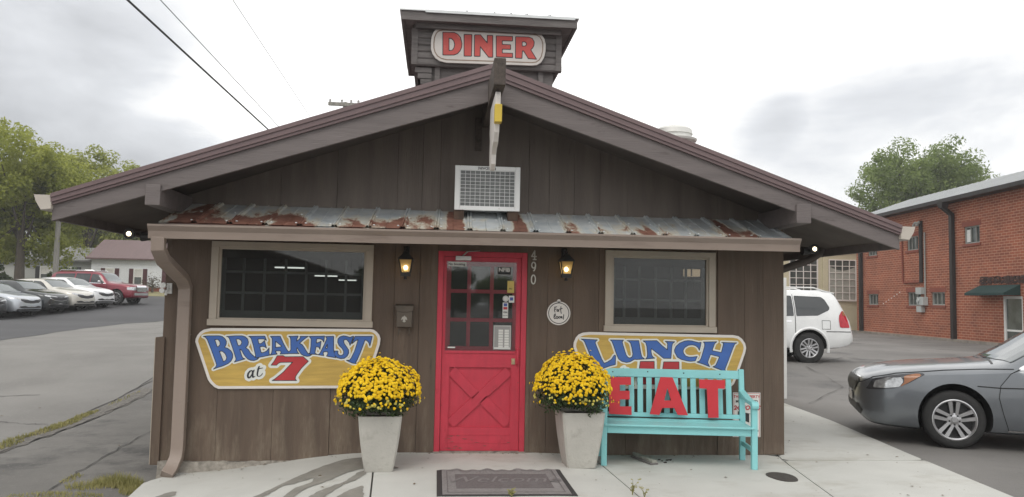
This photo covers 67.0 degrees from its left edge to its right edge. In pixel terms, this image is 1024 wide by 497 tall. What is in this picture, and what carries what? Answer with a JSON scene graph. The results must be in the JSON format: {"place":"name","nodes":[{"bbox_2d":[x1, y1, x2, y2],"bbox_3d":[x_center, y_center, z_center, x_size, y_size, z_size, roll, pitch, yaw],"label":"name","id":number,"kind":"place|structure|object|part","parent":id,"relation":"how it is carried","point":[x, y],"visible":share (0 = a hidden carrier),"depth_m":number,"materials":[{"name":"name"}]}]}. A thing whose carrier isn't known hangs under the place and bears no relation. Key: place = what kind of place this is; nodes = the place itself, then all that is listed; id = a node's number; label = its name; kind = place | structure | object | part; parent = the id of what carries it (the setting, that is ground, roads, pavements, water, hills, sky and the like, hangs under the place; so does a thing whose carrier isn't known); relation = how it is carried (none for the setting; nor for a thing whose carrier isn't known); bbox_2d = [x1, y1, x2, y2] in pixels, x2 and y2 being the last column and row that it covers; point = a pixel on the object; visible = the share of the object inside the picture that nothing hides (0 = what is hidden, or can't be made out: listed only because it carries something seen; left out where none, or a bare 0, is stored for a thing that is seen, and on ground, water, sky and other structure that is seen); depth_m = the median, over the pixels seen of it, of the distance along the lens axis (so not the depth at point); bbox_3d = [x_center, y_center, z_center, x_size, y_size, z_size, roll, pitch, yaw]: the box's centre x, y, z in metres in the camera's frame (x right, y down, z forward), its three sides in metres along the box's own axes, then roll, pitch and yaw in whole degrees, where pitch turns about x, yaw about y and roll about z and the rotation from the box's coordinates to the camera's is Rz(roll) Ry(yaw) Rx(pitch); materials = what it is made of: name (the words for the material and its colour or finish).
{"place":"outdoors","nodes":[
{"label":"outdoors","id":0,"kind":"place"},
{"bbox_2d":[0,321,163,442],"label":"road","id":1,"kind":"structure","parent":0,"point":[67,375],"depth_m":15.03,"materials":[{"name":"grey asphalt"}]},
{"bbox_2d":[5,378,151,444],"bbox_3d":[-6.371,2.295,12.331,0.147,0.370,9.985,2,-4,-8],"label":"paving crack","id":2,"kind":"object","parent":1,"relation":"on","point":[103,404],"visible":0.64,"depth_m":12.12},
{"bbox_2d":[1,407,949,494],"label":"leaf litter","id":3,"kind":"object","parent":1,"relation":"on","point":[540,452],"visible":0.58,"depth_m":7.84,"materials":[{"name":"brown plant"}]},
{"bbox_2d":[125,296,164,298],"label":"cross street","id":4,"kind":"structure","parent":0,"point":[155,297],"depth_m":53.10,"materials":[{"name":"grey asphalt"}]},
{"bbox_2d":[148,291,164,295],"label":"lawn","id":5,"kind":"structure","parent":0,"point":[155,293],"depth_m":57.63,"materials":[{"name":"green plant"}]},
{"bbox_2d":[0,221,36,279],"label":"tree","id":6,"kind":"object","parent":5,"relation":"on","point":[3,276],"visible":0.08,"depth_m":55.42,"materials":[{"name":"green plant"}]},
{"bbox_2d":[0,247,94,278],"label":"house","id":7,"kind":"structure","parent":5,"relation":"on","point":[43,270],"depth_m":62.25,"materials":[{"name":"grey"}]},
{"bbox_2d":[39,266,52,277],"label":"window","id":8,"kind":"structure","parent":7,"relation":"in","point":[44,270],"depth_m":62.21,"materials":[{"name":"white plastic"}]},
{"bbox_2d":[46,266,77,276],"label":"bush","id":9,"kind":"object","parent":5,"relation":"on","point":[74,268],"visible":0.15,"depth_m":60.19,"materials":[{"name":"green plant"}]},
{"bbox_2d":[25,144,140,247],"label":"tree","id":10,"kind":"object","parent":5,"relation":"on","point":[93,238],"visible":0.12,"depth_m":72.13,"materials":[{"name":"green plant"}]},
{"bbox_2d":[85,240,165,291],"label":"house","id":11,"kind":"structure","parent":5,"relation":"on","point":[130,261],"depth_m":62.42,"materials":[{"name":"wood"}]},
{"bbox_2d":[105,268,114,273],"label":"window","id":12,"kind":"structure","parent":11,"relation":"in","point":[111,270],"depth_m":62.14,"materials":[{"name":"white glass"}]},
{"bbox_2d":[133,268,142,283],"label":"window","id":13,"kind":"structure","parent":11,"relation":"in","point":[137,273],"depth_m":62.32,"materials":[{"name":"white glass"}]},
{"bbox_2d":[110,232,150,240],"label":"tree","id":14,"kind":"object","parent":5,"relation":"on","point":[123,238],"visible":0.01,"depth_m":72.67,"materials":[{"name":"green plant"}]},
{"bbox_2d":[139,273,163,292],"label":"bush","id":15,"kind":"object","parent":5,"relation":"on","point":[152,280],"visible":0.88,"depth_m":60.45,"materials":[{"name":"green plant"}]},
{"bbox_2d":[0,0,1023,246],"label":"sky","id":16,"kind":"structure","parent":0,"point":[805,93],"materials":[{"name":"white"}]},
{"bbox_2d":[29,296,1023,496],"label":"ground","id":17,"kind":"structure","parent":0,"point":[994,461],"depth_m":12.18,"materials":[{"name":"concrete"}]},
{"bbox_2d":[0,116,99,279],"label":"tree","id":18,"kind":"object","parent":17,"relation":"on","point":[24,180],"visible":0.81,"depth_m":50.93,"materials":[{"name":"green plant"}]},
{"bbox_2d":[52,221,60,274],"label":"utility pole","id":19,"kind":"object","parent":17,"relation":"on","point":[56,248],"visible":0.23,"depth_m":50.35,"materials":[{"name":"grey wood"}]},
{"bbox_2d":[0,388,152,452],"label":"gravel strip","id":20,"kind":"object","parent":17,"relation":"on","point":[142,392],"visible":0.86,"depth_m":11.28,"materials":[{"name":"gravel"}]},
{"bbox_2d":[0,391,138,448],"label":"verge grass","id":21,"kind":"structure","parent":20,"relation":"on","point":[52,426],"depth_m":9.97,"materials":[{"name":"green plant"}]},
{"bbox_2d":[0,393,156,496],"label":"apron","id":22,"kind":"object","parent":17,"relation":"on","point":[45,464],"visible":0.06,"depth_m":8.40,"materials":[{"name":"concrete"}]},
{"bbox_2d":[4,470,144,496],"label":"rough grass","id":23,"kind":"structure","parent":22,"relation":"on","point":[124,484],"depth_m":7.12,"materials":[{"name":"green plant"}]},
{"bbox_2d":[0,390,151,451],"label":"paving crack","id":24,"kind":"object","parent":22,"relation":"on","point":[74,425],"visible":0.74,"depth_m":10.49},
{"bbox_2d":[41,432,148,494],"bbox_3d":[-4.510,2.272,9.079,0.114,0.055,6.804,2,-4,-8],"label":"paving crack","id":25,"kind":"object","parent":22,"relation":"on","point":[94,462],"visible":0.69,"depth_m":8.08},
{"bbox_2d":[0,299,164,339],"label":"car park","id":26,"kind":"structure","parent":17,"relation":"on","point":[19,324],"depth_m":37.07,"materials":[{"name":"grey asphalt"}]},
{"bbox_2d":[0,297,6,313],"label":"parked car","id":27,"kind":"object","parent":26,"relation":"on","point":[3,305],"visible":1,"depth_m":35.44,"materials":[{"name":"silver metal"}]},
{"bbox_2d":[0,283,41,316],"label":"parked car","id":28,"kind":"object","parent":26,"relation":"on","point":[24,303],"visible":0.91,"depth_m":36.74,"materials":[{"name":"silver metal"}]},
{"bbox_2d":[0,280,68,312],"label":"parked car","id":29,"kind":"object","parent":26,"relation":"on","point":[53,301],"visible":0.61,"depth_m":38.65,"materials":[{"name":"black paint"}]},
{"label":"window","id":30,"kind":"part","parent":29,"relation":"part of","materials":[{"name":"grey glass"}]},
{"bbox_2d":[17,278,94,310],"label":"parked car","id":31,"kind":"object","parent":26,"relation":"on","point":[82,299],"visible":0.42,"depth_m":40.47,"materials":[{"name":"beige metal"}]},
{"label":"window","id":32,"kind":"part","parent":31,"relation":"part of","materials":[{"name":"grey glass"}]},
{"bbox_2d":[45,277,114,307],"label":"parked car","id":33,"kind":"object","parent":26,"relation":"on","point":[104,297],"visible":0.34,"depth_m":42.37,"materials":[{"name":"white paint"}]},
{"bbox_2d":[51,269,148,303],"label":"parked car","id":34,"kind":"object","parent":26,"relation":"on","point":[122,290],"visible":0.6,"depth_m":44.81,"materials":[{"name":"metal"}]},
{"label":"window","id":35,"kind":"part","parent":34,"relation":"part of","materials":[{"name":"grey glass"}]},
{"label":"window","id":36,"kind":"part","parent":34,"relation":"part of","materials":[{"name":"grey glass"}]},
{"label":"window","id":37,"kind":"part","parent":34,"relation":"part of","materials":[{"name":"grey glass"}]},
{"bbox_2d":[129,453,371,496],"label":"walkway","id":38,"kind":"structure","parent":17,"relation":"on","point":[251,481],"depth_m":6.93,"materials":[{"name":"concrete"}]},
{"bbox_2d":[156,457,398,496],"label":"damp patch","id":39,"kind":"object","parent":38,"relation":"on","point":[327,472],"visible":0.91,"depth_m":6.72,"materials":[{"name":"concrete"}]},
{"bbox_2d":[328,99,359,106],"bbox_3d":[-8.355,-1.625,37.869,1.565,11.460,0.520,1,-4,0],"label":"utility pole","id":40,"kind":"object","parent":17,"relation":"on","point":[341,103],"visible":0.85,"depth_m":37.98,"materials":[{"name":"grey wood"}]},
{"bbox_2d":[126,0,267,129],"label":"power line","id":41,"kind":"object","parent":40,"relation":"attached to","point":[172,41],"visible":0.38,"depth_m":17.06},
{"bbox_2d":[160,0,277,125],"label":"power line","id":42,"kind":"object","parent":40,"relation":"attached to","point":[214,57],"visible":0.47,"depth_m":19.18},
{"bbox_2d":[233,0,308,114],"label":"power line","id":43,"kind":"object","parent":40,"relation":"attached to","point":[268,53],"visible":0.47,"depth_m":19.36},
{"bbox_2d":[34,8,914,478],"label":"diner","id":44,"kind":"structure","parent":17,"relation":"on","point":[636,218],"depth_m":7.91,"materials":[{"name":"brown wood"}]},
{"bbox_2d":[123,228,167,240],"bbox_3d":[-3.571,-0.125,7.619,0.244,0.134,0.524,1,-4,3],"label":"floodlight","id":45,"kind":"object","parent":44,"relation":"attached to","point":[128,233],"visible":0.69,"depth_m":7.38,"materials":[{"name":"black metal"}]},
{"bbox_2d":[159,282,172,294],"bbox_3d":[-3.423,0.399,7.635,0.066,0.128,0.128,0,-4,21],"label":"camera mount","id":46,"kind":"object","parent":44,"relation":"attached to","point":[169,288],"visible":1,"depth_m":7.62,"materials":[{"name":"plastic"}]},
{"bbox_2d":[195,328,380,388],"bbox_3d":[-2.239,1.101,7.740,1.813,0.613,0.021,1,-4,-5],"label":"breakfast sign","id":47,"kind":"object","parent":44,"relation":"attached to","point":[263,358],"visible":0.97,"depth_m":7.72,"materials":[{"name":"paint"}]},
{"bbox_2d":[272,259,304,268],"bbox_3d":[-2.695,-0.038,9.405,0.390,0.562,0.100,1,-4,-5],"label":"fluorescent lamp","id":48,"kind":"object","parent":44,"relation":"hanging from","point":[283,264],"visible":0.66,"depth_m":9.35,"materials":[{"name":"white"}]},
{"bbox_2d":[207,241,373,327],"bbox_3d":[-2.217,0.366,7.830,1.624,0.840,0.124,1,-4,-5],"label":"window","id":49,"kind":"structure","parent":44,"relation":"in","point":[221,250],"depth_m":7.83,"materials":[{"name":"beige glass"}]},
{"bbox_2d":[315,260,338,276],"bbox_3d":[-2.496,0.066,10.424,0.340,0.627,0.100,1,-4,-5],"label":"fluorescent lamp","id":50,"kind":"object","parent":44,"relation":"hanging from","point":[328,272],"visible":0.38,"depth_m":10.40,"materials":[{"name":"white"}]},
{"bbox_2d":[337,260,357,280],"bbox_3d":[-2.421,0.149,11.433,0.296,0.657,0.100,1,-4,-5],"label":"fluorescent lamp","id":51,"kind":"object","parent":44,"relation":"hanging from","point":[342,278],"visible":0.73,"depth_m":11.40,"materials":[{"name":"white"}]},
{"bbox_2d":[395,304,413,335],"bbox_3d":[-1.092,0.724,7.841,0.190,0.322,0.091,1,-4,-5],"label":"mailbox","id":52,"kind":"object","parent":44,"relation":"attached to","point":[404,316],"visible":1,"depth_m":7.81,"materials":[{"name":"brown metal"}]},
{"bbox_2d":[397,246,413,278],"bbox_3d":[-1.071,0.141,7.817,0.164,0.342,0.237,1,-4,-5],"label":"wall lantern","id":53,"kind":"object","parent":44,"relation":"attached to","point":[405,259],"depth_m":7.73,"materials":[{"name":"black metal"}]},
{"bbox_2d":[439,250,521,450],"bbox_3d":[-0.312,1.041,7.917,0.807,2.049,0.192,1,-4,-5],"label":"door","id":54,"kind":"structure","parent":44,"relation":"in","point":[479,408],"depth_m":7.96,"materials":[{"name":"red paint"}]},
{"bbox_2d":[453,165,519,220],"bbox_3d":[-0.262,-0.515,7.896,0.658,0.603,0.311,1,-4,-5],"label":"air conditioner","id":55,"kind":"object","parent":44,"relation":"attached to","point":[482,189],"visible":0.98,"depth_m":7.76,"materials":[{"name":"metal"}]},
{"bbox_2d":[431,29,545,65],"bbox_3d":[-0.284,-2.426,9.347,1.385,0.437,0.078,1,-4,-5],"label":"diner sign","id":56,"kind":"object","parent":44,"relation":"attached to","point":[468,47],"visible":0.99,"depth_m":9.31,"materials":[{"name":"white paint"}]},
{"bbox_2d":[489,92,501,170],"bbox_3d":[-0.153,-1.033,6.918,0.062,0.610,0.760,1,-4,-5],"label":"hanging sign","id":57,"kind":"object","parent":44,"relation":"hanging from","point":[496,115],"visible":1,"depth_m":6.75,"materials":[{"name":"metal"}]},
{"bbox_2d":[531,250,536,283],"bbox_3d":[0.226,0.196,8.048,0.060,0.356,0.008,1,-4,-5],"label":"house number","id":58,"kind":"object","parent":44,"relation":"attached to","point":[534,256],"visible":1,"depth_m":8.04,"materials":[{"name":"silver metal"}]},
{"bbox_2d":[547,299,569,324],"bbox_3d":[0.486,0.663,8.049,0.246,0.266,0.015,1,-4,-5],"label":"round plaque","id":59,"kind":"object","parent":44,"relation":"attached to","point":[558,312],"visible":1,"depth_m":8.04,"materials":[{"name":"white"}]},
{"bbox_2d":[558,248,574,280],"bbox_3d":[0.554,0.163,7.974,0.164,0.342,0.237,1,-4,-5],"label":"wall lantern","id":60,"kind":"object","parent":44,"relation":"attached to","point":[566,260],"depth_m":7.88,"materials":[{"name":"black metal"}]},
{"bbox_2d":[573,332,745,389],"bbox_3d":[1.557,1.179,8.107,1.856,0.582,0.021,1,-4,-5],"label":"lunch sign","id":61,"kind":"object","parent":44,"relation":"attached to","point":[666,351],"visible":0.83,"depth_m":8.11,"materials":[{"name":"paint"}]},
{"bbox_2d":[603,250,716,332],"bbox_3d":[1.564,0.458,8.194,1.214,0.850,0.124,1,-4,-5],"label":"window","id":62,"kind":"structure","parent":44,"relation":"in","point":[705,261],"depth_m":8.20,"materials":[{"name":"beige glass"}]},
{"bbox_2d":[658,125,696,142],"bbox_3d":[2.063,-1.015,9.883,0.590,1.092,0.590,1,-4,-5],"label":"roof vent","id":63,"kind":"object","parent":44,"relation":"attached to","point":[684,132],"visible":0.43,"depth_m":9.70,"materials":[{"name":"white metal"}]},
{"bbox_2d":[683,268,699,276],"bbox_3d":[2.226,0.066,9.574,0.210,0.560,0.215,1,-4,-5],"label":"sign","id":64,"kind":"object","parent":44,"relation":"hanging from","point":[691,272],"visible":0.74,"depth_m":9.47,"materials":[{"name":"beige paper"}]},
{"bbox_2d":[733,392,759,436],"bbox_3d":[2.477,1.755,8.163,0.300,0.463,0.009,1,-4,-5],"label":"security sign","id":65,"kind":"object","parent":44,"relation":"attached to","point":[755,396],"visible":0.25,"depth_m":8.16,"materials":[{"name":"plastic"}]},
{"bbox_2d":[800,244,818,254],"bbox_3d":[3.066,0.015,8.288,0.190,0.134,0.499,3,-4,-25],"label":"floodlight","id":66,"kind":"object","parent":44,"relation":"attached to","point":[813,249],"visible":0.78,"depth_m":8.09,"materials":[{"name":"black metal"}]},
{"bbox_2d":[371,453,637,496],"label":"walkway","id":67,"kind":"structure","parent":17,"relation":"on","point":[419,470],"depth_m":7.04,"materials":[{"name":"concrete"}]},
{"bbox_2d":[358,411,401,471],"bbox_3d":[-1.207,1.757,7.043,0.385,0.500,0.385,2,-4,-9],"label":"planter","id":68,"kind":"object","parent":67,"relation":"on","point":[379,435],"visible":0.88,"depth_m":6.88,"materials":[{"name":"concrete"}]},
{"bbox_2d":[333,356,424,419],"bbox_3d":[-1.210,1.261,7.054,0.837,0.613,0.772,1,-4,-5],"label":"chrysanthemum","id":69,"kind":"object","parent":68,"relation":"in","point":[387,386],"visible":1,"depth_m":6.88,"materials":[{"name":"yellow plant"}]},
{"bbox_2d":[437,468,577,496],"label":"doormat","id":70,"kind":"object","parent":67,"relation":"on","point":[492,482],"visible":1,"depth_m":6.54,"materials":[{"name":"black rubber"}]},
{"bbox_2d":[507,488,515,496],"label":"weed","id":71,"kind":"object","parent":67,"relation":"on","point":[511,492],"visible":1,"depth_m":6.11,"materials":[{"name":"green plant"}]},
{"bbox_2d":[555,407,604,468],"bbox_3d":[0.643,1.819,7.431,0.410,0.525,0.410,2,-4,-8],"label":"planter","id":72,"kind":"object","parent":67,"relation":"on","point":[579,434],"visible":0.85,"depth_m":7.26,"materials":[{"name":"concrete"}]},
{"bbox_2d":[529,348,618,416],"bbox_3d":[0.574,1.290,7.447,0.823,0.660,0.817,1,-4,-5],"label":"chrysanthemum","id":73,"kind":"object","parent":72,"relation":"in","point":[574,375],"visible":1,"depth_m":7.25,"materials":[{"name":"yellow plant"}]},
{"bbox_2d":[630,478,641,494],"bbox_3d":[1.002,1.955,6.352,0.097,0.145,0.075,3,-4,-31],"label":"weed","id":74,"kind":"object","parent":67,"relation":"on","point":[632,487],"visible":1,"depth_m":6.35,"materials":[{"name":"green plant"}]},
{"bbox_2d":[597,455,831,496],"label":"walkway","id":75,"kind":"structure","parent":17,"relation":"on","point":[719,476],"depth_m":7.07,"materials":[{"name":"concrete"}]},
{"bbox_2d":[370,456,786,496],"bbox_3d":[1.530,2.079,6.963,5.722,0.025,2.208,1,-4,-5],"label":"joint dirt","id":76,"kind":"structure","parent":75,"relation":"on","point":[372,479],"depth_m":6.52,"materials":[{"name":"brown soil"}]},
{"bbox_2d":[630,452,657,464],"bbox_3d":[1.321,2.102,7.751,0.087,0.048,0.405,3,-4,-21],"label":"wood scrap","id":77,"kind":"object","parent":75,"relation":"on","point":[643,458],"visible":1,"depth_m":7.72,"materials":[{"name":"grey wood"}]},
{"bbox_2d":[598,368,758,469],"bbox_3d":[1.629,1.676,7.742,1.512,0.913,0.591,1,-4,2],"label":"bench","id":78,"kind":"object","parent":75,"relation":"on","point":[741,428],"visible":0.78,"depth_m":7.91,"materials":[{"name":"teal paint"}]},
{"bbox_2d":[609,377,631,414],"bbox_3d":[1.106,1.503,7.901,0.228,0.378,0.058,1,-4,2],"label":"letter","id":79,"kind":"object","parent":78,"relation":"on","point":[616,395],"visible":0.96,"depth_m":7.89,"materials":[{"name":"red wood"}]},
{"bbox_2d":[650,377,687,414],"bbox_3d":[1.596,1.504,7.881,0.384,0.377,0.058,1,-4,2],"label":"letter","id":80,"kind":"object","parent":78,"relation":"on","point":[675,402],"visible":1,"depth_m":7.87,"materials":[{"name":"red wood"}]},
{"bbox_2d":[699,379,724,417],"bbox_3d":[2.037,1.526,7.862,0.264,0.379,0.058,1,-4,2],"label":"letter","id":81,"kind":"object","parent":78,"relation":"on","point":[712,387],"visible":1,"depth_m":7.86,"materials":[{"name":"red wood"}]},
{"bbox_2d":[766,472,797,481],"bbox_3d":[2.493,2.117,7.135,0.253,0.025,0.379,1,-4,-5],"label":"drain cover","id":82,"kind":"object","parent":75,"relation":"on","point":[784,477],"visible":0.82,"depth_m":7.13,"materials":[{"name":"metal"}]},
{"bbox_2d":[786,286,852,362],"bbox_3d":[6.130,1.929,19.978,4.958,1.903,2.310,1,-4,-2],"label":"parked car","id":83,"kind":"object","parent":17,"relation":"on","point":[818,323],"visible":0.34,"depth_m":19.14,"materials":[{"name":"metal"}]},
{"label":"window","id":84,"kind":"part","parent":83,"relation":"part of","materials":[{"name":"grey glass"}]},
{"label":"window","id":85,"kind":"part","parent":83,"relation":"part of","materials":[{"name":"grey glass"}]},
{"bbox_2d":[783,254,856,329],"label":"workshop","id":86,"kind":"structure","parent":17,"relation":"on","point":[836,276],"depth_m":44.44,"materials":[{"name":"beige painted wall"},{"name":"glass"},{"name":"white window frames"}]},
{"bbox_2d":[789,259,817,289],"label":"window","id":87,"kind":"structure","parent":86,"relation":"in","point":[807,275],"depth_m":44.31,"materials":[{"name":"white glass"}]},
{"bbox_2d":[828,259,856,300],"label":"window","id":88,"kind":"structure","parent":86,"relation":"in","point":[842,274],"depth_m":44.52,"materials":[{"name":"white glass"}]},
{"bbox_2d":[806,357,842,402],"bbox_3d":[6.742,2.714,16.759,0.827,0.224,9.222,-1,-4,23],"label":"paving crack","id":89,"kind":"object","parent":17,"relation":"on","point":[828,377],"visible":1,"depth_m":15.27,"materials":[{"name":"grey asphalt"}]},
{"bbox_2d":[778,403,923,460],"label":"walkway","id":90,"kind":"structure","parent":17,"relation":"on","point":[824,439],"depth_m":8.93,"materials":[{"name":"concrete"}]},
{"bbox_2d":[784,461,1012,496],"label":"walkway","id":91,"kind":"structure","parent":17,"relation":"on","point":[868,479],"depth_m":7.10,"materials":[{"name":"concrete"}]},
{"bbox_2d":[844,134,999,211],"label":"tree","id":92,"kind":"object","parent":17,"relation":"on","point":[938,171],"visible":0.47,"depth_m":74.10,"materials":[{"name":"green plant"}]},
{"bbox_2d":[907,345,940,345],"bbox_3d":[10.687,3.300,26.226,13.951,0.001,0.131,2,-4,-20],"label":"paving crack","id":93,"kind":"object","parent":17,"relation":"on","point":[923,345],"visible":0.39,"depth_m":27.73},
{"bbox_2d":[848,331,1023,448],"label":"parked car","id":94,"kind":"object","parent":17,"relation":"on","point":[958,402],"visible":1,"depth_m":8.99,"materials":[{"name":"metal"}]},
{"bbox_2d":[854,171,1023,345],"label":"brick building","id":95,"kind":"structure","parent":17,"relation":"on","point":[952,269],"depth_m":32.01,"materials":[{"name":"red brick"}]},
{"bbox_2d":[866,251,877,257],"bbox_3d":[18.421,0.031,39.442,0.185,0.890,1.270,1,-4,0],"label":"window","id":96,"kind":"structure","parent":95,"relation":"in","point":[871,254],"depth_m":39.53,"materials":[{"name":"grey metal"}]},
{"bbox_2d":[867,290,878,306],"bbox_3d":[18.373,2.533,39.246,0.185,0.850,1.330,1,-4,0],"label":"window","id":97,"kind":"structure","parent":95,"relation":"in","point":[873,294],"depth_m":39.36,"materials":[{"name":"grey metal"}]},
{"bbox_2d":[905,231,918,252],"bbox_3d":[18.419,-0.287,35.487,0.185,0.940,1.270,1,-4,0],"label":"window","id":98,"kind":"structure","parent":95,"relation":"in","point":[913,242],"depth_m":35.53,"materials":[{"name":"white glass"}]},
{"bbox_2d":[906,288,920,307],"bbox_3d":[18.370,2.247,35.244,0.185,0.910,1.420,1,-4,0],"label":"window","id":99,"kind":"structure","parent":95,"relation":"in","point":[912,296],"depth_m":35.46,"materials":[{"name":"grey glass"}]},
{"bbox_2d":[929,287,945,307],"bbox_3d":[18.366,2.110,33.258,0.185,0.860,1.320,1,-4,0],"label":"window","id":100,"kind":"structure","parent":95,"relation":"in","point":[938,293],"depth_m":33.29,"materials":[{"name":"white glass"}]},
{"bbox_2d":[962,219,980,246],"bbox_3d":[18.411,-0.602,30.898,0.185,1.000,1.310,1,-4,0],"label":"window","id":101,"kind":"structure","parent":95,"relation":"in","point":[972,233],"depth_m":30.98,"materials":[{"name":"white glass"}]},
{"bbox_2d":[1003,296,1022,340],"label":"shop door","id":102,"kind":"structure","parent":95,"relation":"in","point":[1013,305],"depth_m":28.38,"materials":[{"name":"white metal"}]},
{"bbox_2d":[784,278,786,398],"bbox_3d":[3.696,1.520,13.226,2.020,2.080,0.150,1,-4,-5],"label":"downspout","id":103,"kind":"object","parent":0,"point":[785,342],"depth_m":13.24,"materials":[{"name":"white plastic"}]}
]}

